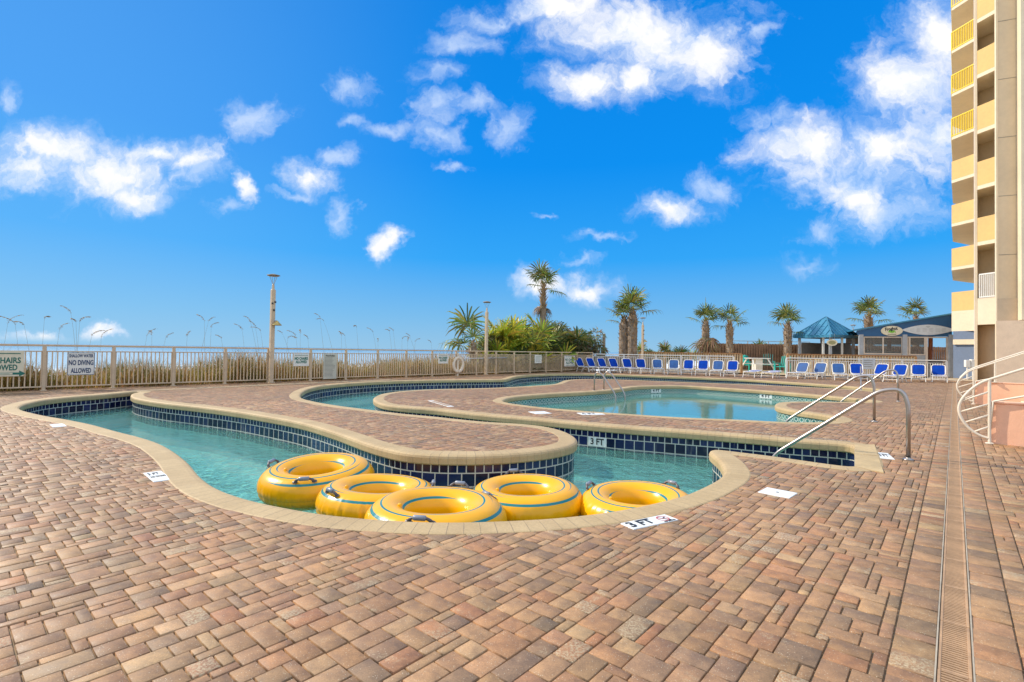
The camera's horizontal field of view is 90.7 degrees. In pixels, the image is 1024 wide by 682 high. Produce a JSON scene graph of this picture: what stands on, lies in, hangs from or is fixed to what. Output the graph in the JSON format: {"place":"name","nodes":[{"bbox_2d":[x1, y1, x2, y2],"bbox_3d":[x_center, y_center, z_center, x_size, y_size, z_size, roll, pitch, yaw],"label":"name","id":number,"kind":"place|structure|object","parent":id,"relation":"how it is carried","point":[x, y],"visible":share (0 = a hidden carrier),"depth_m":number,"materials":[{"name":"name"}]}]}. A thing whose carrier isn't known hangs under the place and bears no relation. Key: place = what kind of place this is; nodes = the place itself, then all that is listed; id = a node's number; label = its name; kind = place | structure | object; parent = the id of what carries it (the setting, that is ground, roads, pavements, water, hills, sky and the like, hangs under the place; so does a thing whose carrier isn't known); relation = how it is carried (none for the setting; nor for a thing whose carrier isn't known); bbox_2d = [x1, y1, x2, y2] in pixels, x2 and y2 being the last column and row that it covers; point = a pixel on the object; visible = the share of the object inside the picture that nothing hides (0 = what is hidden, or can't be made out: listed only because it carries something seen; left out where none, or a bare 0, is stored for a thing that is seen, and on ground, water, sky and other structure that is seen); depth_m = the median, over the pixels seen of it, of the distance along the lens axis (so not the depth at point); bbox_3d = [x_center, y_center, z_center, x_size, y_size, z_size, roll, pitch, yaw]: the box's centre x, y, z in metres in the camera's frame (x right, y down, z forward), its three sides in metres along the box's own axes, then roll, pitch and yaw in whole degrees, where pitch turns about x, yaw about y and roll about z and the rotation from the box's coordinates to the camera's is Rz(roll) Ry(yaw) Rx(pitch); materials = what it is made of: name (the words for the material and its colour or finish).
{"place":"outdoors","nodes":[
{"label":"outdoors","id":0,"kind":"place"},
{"bbox_2d":[55,381,711,512],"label":"water","id":1,"kind":"structure","parent":0,"point":[272,441],"depth_m":8.03,"materials":[{"name":"liquid"}]},
{"bbox_2d":[257,452,374,510],"bbox_3d":[-2.217,1.561,5.774,1.252,0.396,1.245,-2,4,-17],"label":"tube","id":2,"kind":"object","parent":1,"relation":"on","point":[299,483],"visible":0.81,"depth_m":5.39,"materials":[{"name":"yellow plastic"}]},
{"bbox_2d":[315,473,435,518],"bbox_3d":[-1.355,1.604,5.134,1.212,0.384,1.216,2,-3,21],"label":"tube","id":3,"kind":"object","parent":1,"relation":"in","point":[356,496],"visible":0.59,"depth_m":4.89,"materials":[{"name":"yellow plastic"}]},
{"bbox_2d":[364,481,506,522],"bbox_3d":[-0.653,1.536,4.380,1.228,0.388,1.220,3,-2,-36],"label":"tube","id":4,"kind":"object","parent":1,"relation":"on","point":[442,504],"visible":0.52,"depth_m":4.42,"materials":[{"name":"yellow plastic"}]},
{"bbox_2d":[473,468,581,520],"bbox_3d":[0.141,1.609,5.150,1.164,0.369,1.182,0,0,2],"label":"tube","id":5,"kind":"object","parent":1,"relation":"on","point":[520,496],"visible":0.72,"depth_m":4.84,"materials":[{"name":"yellow plastic"}]},
{"bbox_2d":[579,480,687,515],"bbox_3d":[1.227,1.633,4.948,1.150,0.366,1.165,0,1,41],"label":"tube","id":6,"kind":"object","parent":1,"relation":"on","point":[607,497],"visible":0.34,"depth_m":5.09,"materials":[{"name":"yellow plastic"}]},
{"bbox_2d":[112,406,697,513],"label":"pool floor","id":7,"kind":"structure","parent":0,"point":[212,480],"depth_m":8.57,"materials":[{"name":"paint"}]},
{"bbox_2d":[23,376,854,489],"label":"pool wall","id":8,"kind":"structure","parent":7,"relation":"on","point":[473,476],"depth_m":8.68,"materials":[{"name":"blue tile"}]},
{"bbox_2d":[0,373,882,534],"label":"coping","id":9,"kind":"object","parent":8,"relation":"on","point":[182,475],"visible":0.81,"depth_m":6.40,"materials":[{"name":"concrete"}]},
{"bbox_2d":[854,444,883,473],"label":"coping end slab","id":10,"kind":"structure","parent":9,"relation":"on","point":[866,456],"depth_m":6.14,"materials":[{"name":"concrete"}]},
{"bbox_2d":[588,436,606,446],"bbox_3d":[1.466,1.732,8.678,0.325,0.156,0.028,0,-1,28],"label":"depth marker","id":11,"kind":"object","parent":8,"relation":"attached to","point":[597,441],"visible":1,"depth_m":8.67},
{"bbox_2d":[0,342,937,376],"bbox_3d":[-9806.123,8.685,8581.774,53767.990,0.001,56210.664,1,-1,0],"label":"sea","id":12,"kind":"structure","parent":0,"point":[52,348],"depth_m":402.72,"materials":[{"name":"liquid"}]},
{"bbox_2d":[0,0,973,358],"label":"sky","id":13,"kind":"structure","parent":0,"point":[399,165],"materials":[{"name":"blue"}]},
{"bbox_2d":[0,370,1023,681],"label":"pavement","id":14,"kind":"structure","parent":0,"point":[598,604],"depth_m":2.84,"materials":[{"name":"brick"}]},
{"bbox_2d":[143,471,168,481],"bbox_3d":[-3.365,1.292,4.800,0.450,0.029,0.146,0,-1,44],"label":"depth marker","id":15,"kind":"object","parent":14,"relation":"on","point":[157,476],"visible":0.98,"depth_m":4.78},
{"bbox_2d":[131,379,391,391],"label":"concrete kerb","id":16,"kind":"structure","parent":14,"relation":"on","point":[252,385],"depth_m":15.99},
{"bbox_2d":[267,274,281,382],"bbox_3d":[-8.300,-0.446,17.582,0.500,3.784,0.470,0,-1,41],"label":"lamp post","id":17,"kind":"object","parent":14,"relation":"on","point":[273,322],"visible":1,"depth_m":17.53,"materials":[{"name":"metal"}]},
{"bbox_2d":[483,301,490,374],"bbox_3d":[-1.297,-0.157,25.637,0.430,3.734,0.430,0,-1,41],"label":"lamp post","id":18,"kind":"object","parent":14,"relation":"on","point":[486,346],"visible":1,"depth_m":25.58,"materials":[{"name":"beige paint"}]},
{"bbox_2d":[575,357,596,371],"bbox_3d":[4.570,1.481,31.567,0.608,0.890,1.502,2,-1,-32],"label":"lounge chair","id":19,"kind":"object","parent":14,"relation":"on","point":[579,362],"visible":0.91,"depth_m":31.91,"materials":[{"name":"fabric"}]},
{"bbox_2d":[586,358,606,371],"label":"lounge chair","id":20,"kind":"object","parent":14,"relation":"on","point":[590,362],"visible":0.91,"depth_m":31.76,"materials":[{"name":"fabric"}]},
{"bbox_2d":[597,358,617,372],"bbox_3d":[5.856,1.494,31.148,0.608,0.890,1.502,1,-1,-26],"label":"lounge chair","id":21,"kind":"object","parent":14,"relation":"on","point":[601,362],"visible":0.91,"depth_m":31.55,"materials":[{"name":"fabric"}]},
{"bbox_2d":[608,358,628,372],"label":"lounge chair","id":22,"kind":"object","parent":14,"relation":"on","point":[613,362],"visible":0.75,"depth_m":31.41,"materials":[{"name":"fabric"}]},
{"bbox_2d":[622,358,639,373],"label":"lounge chair","id":23,"kind":"object","parent":14,"relation":"on","point":[626,362],"visible":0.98,"depth_m":31.10,"materials":[{"name":"fabric"}]},
{"bbox_2d":[635,359,650,373],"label":"lounge chair","id":24,"kind":"object","parent":14,"relation":"on","point":[640,363],"visible":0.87,"depth_m":30.87,"materials":[{"name":"fabric"}]},
{"bbox_2d":[621,514,677,529],"bbox_3d":[1.018,1.342,3.734,0.448,0.029,0.139,2,-1,-30],"label":"depth marker","id":25,"kind":"object","parent":14,"relation":"on","point":[648,522],"visible":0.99,"depth_m":3.72,"materials":[{"name":"tile"}]},
{"bbox_2d":[652,359,664,373],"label":"lounge chair","id":26,"kind":"object","parent":14,"relation":"on","point":[656,364],"visible":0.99,"depth_m":30.73,"materials":[{"name":"fabric"}]},
{"bbox_2d":[591,354,734,373],"bbox_3d":[9.500,1.469,32.354,8.760,1.180,0.442,1,-1,17],"label":"row of lounge chairs","id":27,"kind":"object","parent":14,"relation":"on","point":[656,370],"visible":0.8,"depth_m":32.42,"materials":[{"name":"fabric"}]},
{"bbox_2d":[667,359,678,374],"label":"lounge chair","id":28,"kind":"object","parent":14,"relation":"on","point":[674,364],"visible":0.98,"depth_m":30.39,"materials":[{"name":"fabric"}]},
{"bbox_2d":[681,359,693,374],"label":"lounge chair","id":29,"kind":"object","parent":14,"relation":"on","point":[687,363],"visible":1,"depth_m":29.99,"materials":[{"name":"fabric"}]},
{"bbox_2d":[695,360,708,374],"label":"lounge chair","id":30,"kind":"object","parent":14,"relation":"on","point":[703,365],"visible":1,"depth_m":29.68,"materials":[{"name":"blue plastic"}]},
{"bbox_2d":[709,360,723,375],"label":"lounge chair","id":31,"kind":"object","parent":14,"relation":"on","point":[718,365],"visible":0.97,"depth_m":29.30,"materials":[{"name":"fabric"}]},
{"bbox_2d":[723,360,738,376],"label":"lounge chair","id":32,"kind":"object","parent":14,"relation":"on","point":[732,365],"visible":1,"depth_m":28.89,"materials":[{"name":"blue plastic"}]},
{"bbox_2d":[686,425,849,441],"bbox_3d":[3.970,1.473,8.058,2.359,0.024,0.046,0,-1,35],"label":"strip drain","id":33,"kind":"object","parent":14,"relation":"on","point":[769,433],"visible":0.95,"depth_m":7.99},
{"bbox_2d":[758,487,797,498],"bbox_3d":[2.402,1.381,4.573,0.239,0.028,0.262,2,-2,-45],"label":"skimmer lid","id":34,"kind":"object","parent":14,"relation":"on","point":[778,492],"visible":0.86,"depth_m":4.56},
{"bbox_2d":[786,362,808,378],"bbox_3d":[15.354,1.578,27.158,1.520,0.878,0.608,2,-1,-38],"label":"lounge chair","id":35,"kind":"object","parent":14,"relation":"on","point":[801,367],"visible":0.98,"depth_m":27.44,"materials":[{"name":"fabric"}]},
{"bbox_2d":[804,362,826,378],"bbox_3d":[16.154,1.585,26.850,1.520,0.878,0.608,2,-1,-40],"label":"lounge chair","id":36,"kind":"object","parent":14,"relation":"on","point":[819,368],"visible":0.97,"depth_m":27.11,"materials":[{"name":"blue plastic"}]},
{"bbox_2d":[785,375,877,421],"bbox_3d":[6.306,1.338,10.166,1.710,1.383,0.116,0,-1,41],"label":"handrail","id":37,"kind":"object","parent":14,"relation":"on","point":[836,389],"visible":0.91,"depth_m":9.91,"materials":[{"name":"silver metal"}]},
{"bbox_2d":[832,363,847,379],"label":"lounge chair","id":38,"kind":"object","parent":14,"relation":"on","point":[838,368],"visible":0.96,"depth_m":26.68,"materials":[{"name":"fabric"}]},
{"bbox_2d":[772,388,913,460],"bbox_3d":[4.218,1.269,6.664,1.700,1.383,0.116,0,-1,41],"label":"handrail","id":39,"kind":"object","parent":14,"relation":"on","point":[860,402],"visible":0.9,"depth_m":6.35,"materials":[{"name":"silver metal"}]},
{"bbox_2d":[849,363,867,380],"bbox_3d":[17.770,1.588,25.950,0.608,0.890,1.502,0,-1,26],"label":"lounge chair","id":40,"kind":"object","parent":14,"relation":"on","point":[855,369],"visible":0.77,"depth_m":26.42,"materials":[{"name":"fabric"}]},
{"bbox_2d":[785,358,948,380],"bbox_3d":[19.632,1.569,28.175,8.102,1.150,0.150,1,-1,12],"label":"pool fence","id":41,"kind":"object","parent":14,"relation":"on","point":[902,362],"visible":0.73,"depth_m":28.13,"materials":[{"name":"metal"}]},
{"bbox_2d":[862,358,874,368],"bbox_3d":[19.695,1.257,27.931,0.640,0.600,0.037,1,-1,11],"label":"notice sign","id":42,"kind":"object","parent":41,"relation":"attached to","point":[868,363],"visible":0.88,"depth_m":27.92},
{"bbox_2d":[840,369,900,401],"bbox_3d":[10.192,1.468,14.531,1.560,1.353,0.116,0,-1,41],"label":"handrail","id":43,"kind":"object","parent":14,"relation":"on","point":[865,384],"visible":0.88,"depth_m":14.31,"materials":[{"name":"silver metal"}]},
{"bbox_2d":[862,364,888,380],"bbox_3d":[18.541,1.598,25.807,1.502,0.890,0.608,1,-1,-28],"label":"lounge chair","id":44,"kind":"object","parent":14,"relation":"on","point":[879,368],"visible":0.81,"depth_m":26.02,"materials":[{"name":"fabric"}]},
{"bbox_2d":[878,452,894,460],"bbox_3d":[4.679,1.450,6.356,0.146,0.029,0.447,0,-1,28],"label":"depth marker","id":45,"kind":"object","parent":14,"relation":"on","point":[884,455],"visible":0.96,"depth_m":6.29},
{"bbox_2d":[882,364,907,382],"bbox_3d":[18.943,1.588,24.971,1.502,0.890,0.608,2,-1,-35],"label":"lounge chair","id":46,"kind":"object","parent":14,"relation":"on","point":[901,369],"visible":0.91,"depth_m":25.17,"materials":[{"name":"fabric"}]},
{"bbox_2d":[911,364,925,381],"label":"lounge chair","id":47,"kind":"object","parent":14,"relation":"on","point":[917,369],"visible":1,"depth_m":26.29,"materials":[{"name":"fabric"}]},
{"bbox_2d":[931,364,947,382],"bbox_3d":[21.693,1.646,25.691,0.608,0.890,1.502,0,-1,38],"label":"lounge chair","id":48,"kind":"object","parent":14,"relation":"on","point":[938,370],"visible":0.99,"depth_m":26.07,"materials":[{"name":"fabric"}]},
{"bbox_2d":[933,381,975,681],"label":"trench drain","id":49,"kind":"object","parent":14,"relation":"in","point":[954,657],"visible":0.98,"depth_m":2.76,"materials":[{"name":"concrete"}]},
{"bbox_2d":[975,381,1023,404],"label":"stair wall","id":50,"kind":"structure","parent":14,"relation":"on","point":[1001,390],"depth_m":13.35,"materials":[{"name":"paint"}]},
{"bbox_2d":[956,351,1023,403],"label":"stair railing","id":51,"kind":"object","parent":50,"relation":"on","point":[994,362],"visible":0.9,"depth_m":13.62,"materials":[{"name":"metal"}]},
{"bbox_2d":[991,401,1023,446],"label":"stair wall","id":52,"kind":"structure","parent":14,"relation":"on","point":[1008,424],"depth_m":7.31,"materials":[{"name":"paint"}]},
{"bbox_2d":[957,368,1023,443],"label":"stair railing","id":53,"kind":"object","parent":52,"relation":"on","point":[989,414],"visible":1,"depth_m":7.41,"materials":[{"name":"metal"}]},
{"bbox_2d":[529,393,789,421],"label":"water","id":54,"kind":"structure","parent":0,"point":[698,403],"depth_m":14.91,"materials":[{"name":"liquid"}]},
{"bbox_2d":[651,414,724,418],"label":"pool floor","id":55,"kind":"structure","parent":0,"point":[692,416],"depth_m":18.77,"materials":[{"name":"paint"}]},
{"bbox_2d":[508,389,839,421],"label":"pool wall","id":56,"kind":"structure","parent":55,"relation":"on","point":[779,416],"depth_m":17.00,"materials":[{"name":"teal tile"}]},
{"bbox_2d":[493,385,882,423],"bbox_3d":[5.186,1.650,13.913,7.721,0.126,10.625,0,-1,43],"label":"coping","id":57,"kind":"object","parent":56,"relation":"on","point":[782,407],"visible":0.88,"depth_m":14.37,"materials":[{"name":"concrete"}]},
{"bbox_2d":[593,371,625,413],"bbox_3d":[3.137,1.747,16.249,0.890,1.518,0.694,0,-1,41],"label":"pool ladder","id":58,"kind":"object","parent":57,"relation":"attached to","point":[604,379],"visible":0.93,"depth_m":16.25,"materials":[{"name":"silver metal"}]},
{"bbox_2d":[631,369,926,377],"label":"deck floor","id":59,"kind":"structure","parent":0,"point":[782,372],"depth_m":34.21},
{"bbox_2d":[479,355,651,369],"bbox_3d":[3.622,1.431,32.984,15.300,0.992,2.248,2,-1,-38],"label":"boardwalk fence","id":60,"kind":"object","parent":59,"relation":"on","point":[607,361],"visible":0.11,"depth_m":36.03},
{"bbox_2d":[637,341,659,358],"bbox_3d":[10.268,1.070,38.539,2.083,2.153,1.711,1,-1,0],"label":"palmetto","id":61,"kind":"object","parent":59,"relation":"on","point":[639,348],"visible":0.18,"depth_m":38.35,"materials":[{"name":"green plant"}]},
{"bbox_2d":[657,340,671,364],"bbox_3d":[11.448,1.013,38.724,2.237,2.312,1.988,0,-1,33],"label":"palmetto","id":62,"kind":"object","parent":59,"relation":"on","point":[664,349],"visible":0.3,"depth_m":38.55,"materials":[{"name":"green plant"}]},
{"bbox_2d":[659,345,697,366],"bbox_3d":[12.945,1.241,38.897,3.591,1.916,2.773,1,-1,0],"label":"palmetto","id":63,"kind":"object","parent":59,"relation":"on","point":[681,349],"visible":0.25,"depth_m":38.64,"materials":[{"name":"green plant"}]},
{"bbox_2d":[639,352,742,372],"bbox_3d":[12.030,1.433,34.406,6.668,1.310,0.452,0,-1,23],"label":"deck railing","id":64,"kind":"object","parent":59,"relation":"on","point":[713,354],"visible":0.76,"depth_m":34.26,"materials":[{"name":"metal"}]},
{"bbox_2d":[738,358,777,371],"bbox_3d":[17.251,1.679,35.580,1.840,0.970,2.020,1,-1,-6],"label":"picnic table","id":65,"kind":"object","parent":59,"relation":"on","point":[757,363],"visible":0.77,"depth_m":35.33,"materials":[{"name":"white paint"}]},
{"bbox_2d":[774,356,790,372],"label":"deck chair","id":66,"kind":"object","parent":59,"relation":"on","point":[783,365],"visible":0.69,"depth_m":33.48,"materials":[{"name":"teal paint"}]},
{"bbox_2d":[793,316,857,372],"bbox_3d":[23.220,0.249,37.409,3.117,4.149,3.117,1,-1,-22],"label":"gazebo","id":67,"kind":"object","parent":59,"relation":"on","point":[824,328],"visible":0.68,"depth_m":37.04,"materials":[{"name":"blue paint"}]},
{"bbox_2d":[711,343,945,370],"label":"board fence","id":68,"kind":"object","parent":59,"relation":"on","point":[756,350],"visible":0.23,"depth_m":40.31,"materials":[{"name":"wood"}]},
{"bbox_2d":[786,354,916,377],"bbox_3d":[20.385,1.485,30.530,7.039,1.330,0.276,1,-1,12],"label":"deck railing","id":69,"kind":"object","parent":59,"relation":"on","point":[851,356],"visible":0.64,"depth_m":30.56,"materials":[{"name":"metal"}]},
{"bbox_2d":[846,313,952,376],"bbox_3d":[26.852,0.285,35.849,5.500,4.137,5.100,0,-1,23],"label":"beach bar","id":70,"kind":"object","parent":59,"relation":"on","point":[875,335],"visible":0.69,"depth_m":33.57,"materials":[{"name":"blue paint"}]},
{"bbox_2d":[865,351,899,354],"bbox_3d":[25.444,1.496,34.763,2.500,1.630,0.120,0,-1,23],"label":"counter","id":71,"kind":"object","parent":70,"relation":"attached to","point":[881,352],"visible":0.19,"depth_m":34.74,"materials":[{"name":"grey paint"}]},
{"bbox_2d":[864,337,901,354],"bbox_3d":[24.972,0.298,34.059,2.185,1.187,0.080,0,-1,23],"label":"window frame","id":72,"kind":"structure","parent":70,"relation":"in","point":[864,337],"depth_m":34.02,"materials":[{"name":"paint"}]},
{"bbox_2d":[881,326,902,335],"bbox_3d":[25.373,-0.680,33.789,1.206,0.656,0.048,0,-1,23],"label":"oval sign","id":73,"kind":"object","parent":70,"relation":"attached to","point":[891,330],"visible":1,"depth_m":33.77,"materials":[{"name":"white paint"}]},
{"bbox_2d":[907,337,925,354],"bbox_3d":[26.648,0.322,33.349,0.980,1.207,0.080,0,-1,23],"label":"window frame","id":74,"kind":"structure","parent":70,"relation":"in","point":[908,337],"depth_m":33.29,"materials":[{"name":"paint"}]},
{"bbox_2d":[902,325,951,334],"bbox_3d":[27.165,-0.727,33.034,2.854,0.682,0.047,0,-1,23],"label":"surfboard sign","id":75,"kind":"object","parent":70,"relation":"attached to","point":[928,329],"visible":0.93,"depth_m":33.01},
{"bbox_2d":[619,359,972,380],"bbox_3d":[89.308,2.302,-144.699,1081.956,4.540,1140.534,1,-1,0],"label":"ground","id":76,"kind":"structure","parent":0,"point":[952,378],"depth_m":32.21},
{"bbox_2d":[0,344,587,391],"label":"dune grass","id":77,"kind":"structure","parent":76,"relation":"on","point":[382,365],"depth_m":17.50,"materials":[{"name":"plant"}]},
{"bbox_2d":[0,344,592,390],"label":"beach fence","id":78,"kind":"object","parent":76,"relation":"on","point":[549,365],"visible":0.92,"depth_m":17.27,"materials":[{"name":"beige paint"}]},
{"bbox_2d":[0,351,24,376],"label":"no chairs sign","id":79,"kind":"object","parent":78,"relation":"attached to","point":[11,363],"visible":1,"depth_m":12.80,"materials":[{"name":"plastic"}]},
{"bbox_2d":[67,352,94,374],"bbox_3d":[-11.782,0.622,13.830,0.014,0.616,0.579,0,-1,41],"label":"no diving sign","id":80,"kind":"object","parent":78,"relation":"attached to","point":[80,363],"visible":1,"depth_m":13.82,"materials":[{"name":"plastic"}]},
{"bbox_2d":[293,354,308,365],"bbox_3d":[-7.705,0.697,18.488,0.014,0.442,0.582,0,-1,41],"label":"sign","id":81,"kind":"object","parent":78,"relation":"attached to","point":[300,359],"visible":1,"depth_m":18.48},
{"bbox_2d":[323,354,336,378],"bbox_3d":[-6.958,0.973,19.341,0.014,0.951,0.549,0,-1,41],"label":"pool rules sign","id":82,"kind":"object","parent":78,"relation":"attached to","point":[329,366],"visible":1,"depth_m":19.32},
{"bbox_2d":[438,354,447,363],"bbox_3d":[-3.215,0.837,23.618,0.016,0.430,0.593,0,-1,41],"label":"no chairs sign","id":83,"kind":"object","parent":78,"relation":"attached to","point":[442,358],"visible":1,"depth_m":23.58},
{"bbox_2d":[452,353,463,375],"bbox_3d":[-2.566,1.234,24.239,0.131,1.300,0.756,0,-1,41],"label":"life ring","id":84,"kind":"object","parent":78,"relation":"attached to","point":[457,370],"visible":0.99,"depth_m":24.24,"materials":[{"name":"beige paint"}]},
{"bbox_2d":[564,356,574,365],"bbox_3d":[3.583,1.243,31.386,0.014,0.653,1.146,0,-1,41],"label":"no chairs sign","id":85,"kind":"object","parent":78,"relation":"attached to","point":[568,360],"visible":0.98,"depth_m":31.28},
{"bbox_2d":[438,303,505,363],"bbox_3d":[-2.149,-0.030,27.340,4.117,4.143,3.712,1,-1,0],"label":"palm tree","id":86,"kind":"object","parent":76,"relation":"on","point":[472,325],"visible":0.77,"depth_m":27.77,"materials":[{"name":"green plant"}]},
{"bbox_2d":[476,333,506,353],"bbox_3d":[-1.220,0.735,29.579,2.201,2.728,1.931,1,-1,0],"label":"dune shrub","id":87,"kind":"object","parent":76,"relation":"on","point":[489,338],"visible":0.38,"depth_m":29.31,"materials":[{"name":"green plant"}]},
{"bbox_2d":[464,315,541,364],"bbox_3d":[-0.529,0.274,29.957,4.936,3.672,4.848,1,-1,0],"label":"palmetto","id":88,"kind":"object","parent":76,"relation":"on","point":[508,346],"visible":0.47,"depth_m":29.33,"materials":[{"name":"green plant"}]},
{"bbox_2d":[504,335,541,372],"bbox_3d":[0.153,0.852,30.102,3.584,2.548,3.378,1,-1,0],"label":"palmetto","id":89,"kind":"object","parent":76,"relation":"on","point":[526,348],"visible":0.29,"depth_m":29.23,"materials":[{"name":"green plant"}]},
{"bbox_2d":[482,313,577,365],"bbox_3d":[1.073,0.197,31.040,6.137,3.914,4.988,1,-1,0],"label":"palmetto","id":90,"kind":"object","parent":76,"relation":"on","point":[523,332],"visible":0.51,"depth_m":31.09,"materials":[{"name":"green plant"}]},
{"bbox_2d":[524,259,565,348],"bbox_3d":[2.065,-1.566,32.614,3.047,7.519,2.774,1,-1,0],"label":"palm tree","id":91,"kind":"object","parent":76,"relation":"on","point":[542,310],"visible":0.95,"depth_m":32.50,"materials":[{"name":"green plant"}]},
{"bbox_2d":[516,320,580,362],"bbox_3d":[1.923,0.296,32.635,5.169,3.806,4.487,1,-1,0],"label":"palmetto","id":92,"kind":"object","parent":76,"relation":"on","point":[553,348],"visible":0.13,"depth_m":32.62,"materials":[{"name":"green plant"}]},
{"bbox_2d":[547,322,593,354],"bbox_3d":[3.375,0.407,34.905,4.688,3.715,3.679,1,-1,0],"label":"palmetto","id":93,"kind":"object","parent":76,"relation":"on","point":[572,336],"visible":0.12,"depth_m":34.52,"materials":[{"name":"green plant"}]},
{"bbox_2d":[549,323,594,355],"bbox_3d":[4.102,0.506,35.801,4.422,3.602,3.070,1,-1,-25],"label":"dune shrub","id":94,"kind":"object","parent":76,"relation":"on","point":[579,345],"visible":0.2,"depth_m":35.26,"materials":[{"name":"green plant"}]},
{"bbox_2d":[573,327,607,363],"bbox_3d":[5.490,0.606,36.200,2.943,3.449,2.402,1,-1,0],"label":"dune shrub","id":95,"kind":"object","parent":76,"relation":"on","point":[597,347],"visible":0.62,"depth_m":35.73,"materials":[{"name":"green plant"}]},
{"bbox_2d":[606,298,640,369],"bbox_3d":[8.231,-0.451,37.320,3.105,5.664,2.286,1,-1,0],"label":"palm tree","id":96,"kind":"object","parent":76,"relation":"on","point":[623,326],"visible":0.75,"depth_m":37.14,"materials":[{"name":"green plant"}]},
{"bbox_2d":[614,284,663,370],"bbox_3d":[9.086,-0.952,37.215,3.635,6.690,3.427,2,-1,-32],"label":"palm tree","id":97,"kind":"object","parent":76,"relation":"on","point":[633,297],"visible":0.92,"depth_m":36.72,"materials":[{"name":"green plant"}]},
{"bbox_2d":[641,317,646,369],"bbox_3d":[9.134,0.199,35.197,0.500,3.714,0.470,0,-1,41],"label":"lamp post","id":98,"kind":"object","parent":76,"relation":"on","point":[643,340],"visible":0.81,"depth_m":35.16,"materials":[{"name":"beige paint"}]},
{"bbox_2d":[686,298,722,367],"bbox_3d":[15.288,-0.474,39.488,2.807,6.019,2.923,2,-1,-32],"label":"palm tree","id":99,"kind":"object","parent":76,"relation":"on","point":[707,344],"visible":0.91,"depth_m":39.11,"materials":[{"name":"green plant"}]},
{"bbox_2d":[712,303,749,359],"bbox_3d":[16.466,-0.242,38.174,2.623,5.543,3.427,1,-1,-22],"label":"palm tree","id":100,"kind":"object","parent":76,"relation":"on","point":[729,328],"visible":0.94,"depth_m":38.09,"materials":[{"name":"green plant"}]},
{"bbox_2d":[768,302,805,371],"bbox_3d":[20.699,-0.188,38.110,2.846,5.569,2.947,2,-1,-44],"label":"palm tree","id":101,"kind":"object","parent":76,"relation":"on","point":[784,312],"visible":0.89,"depth_m":37.86,"materials":[{"name":"green plant"}]},
{"bbox_2d":[845,295,895,345],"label":"palm tree","id":102,"kind":"object","parent":76,"relation":"on","point":[868,303],"visible":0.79,"depth_m":43.33,"materials":[{"name":"green plant"}]},
{"bbox_2d":[896,296,930,346],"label":"palm tree","id":103,"kind":"object","parent":76,"relation":"on","point":[922,309],"visible":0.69,"depth_m":45.57,"materials":[{"name":"green plant"}]},
{"bbox_2d":[964,359,974,379],"bbox_3d":[26.447,1.642,29.182,0.520,1.160,0.240,1,-1,14],"label":"utility box","id":104,"kind":"object","parent":76,"relation":"on","point":[969,363],"visible":0.79,"depth_m":29.13,"materials":[{"name":"white paint"}]},
{"bbox_2d":[951,0,1023,382],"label":"apartment tower","id":105,"kind":"structure","parent":0,"point":[987,75],"depth_m":24.31,"materials":[{"name":"beige paint"}]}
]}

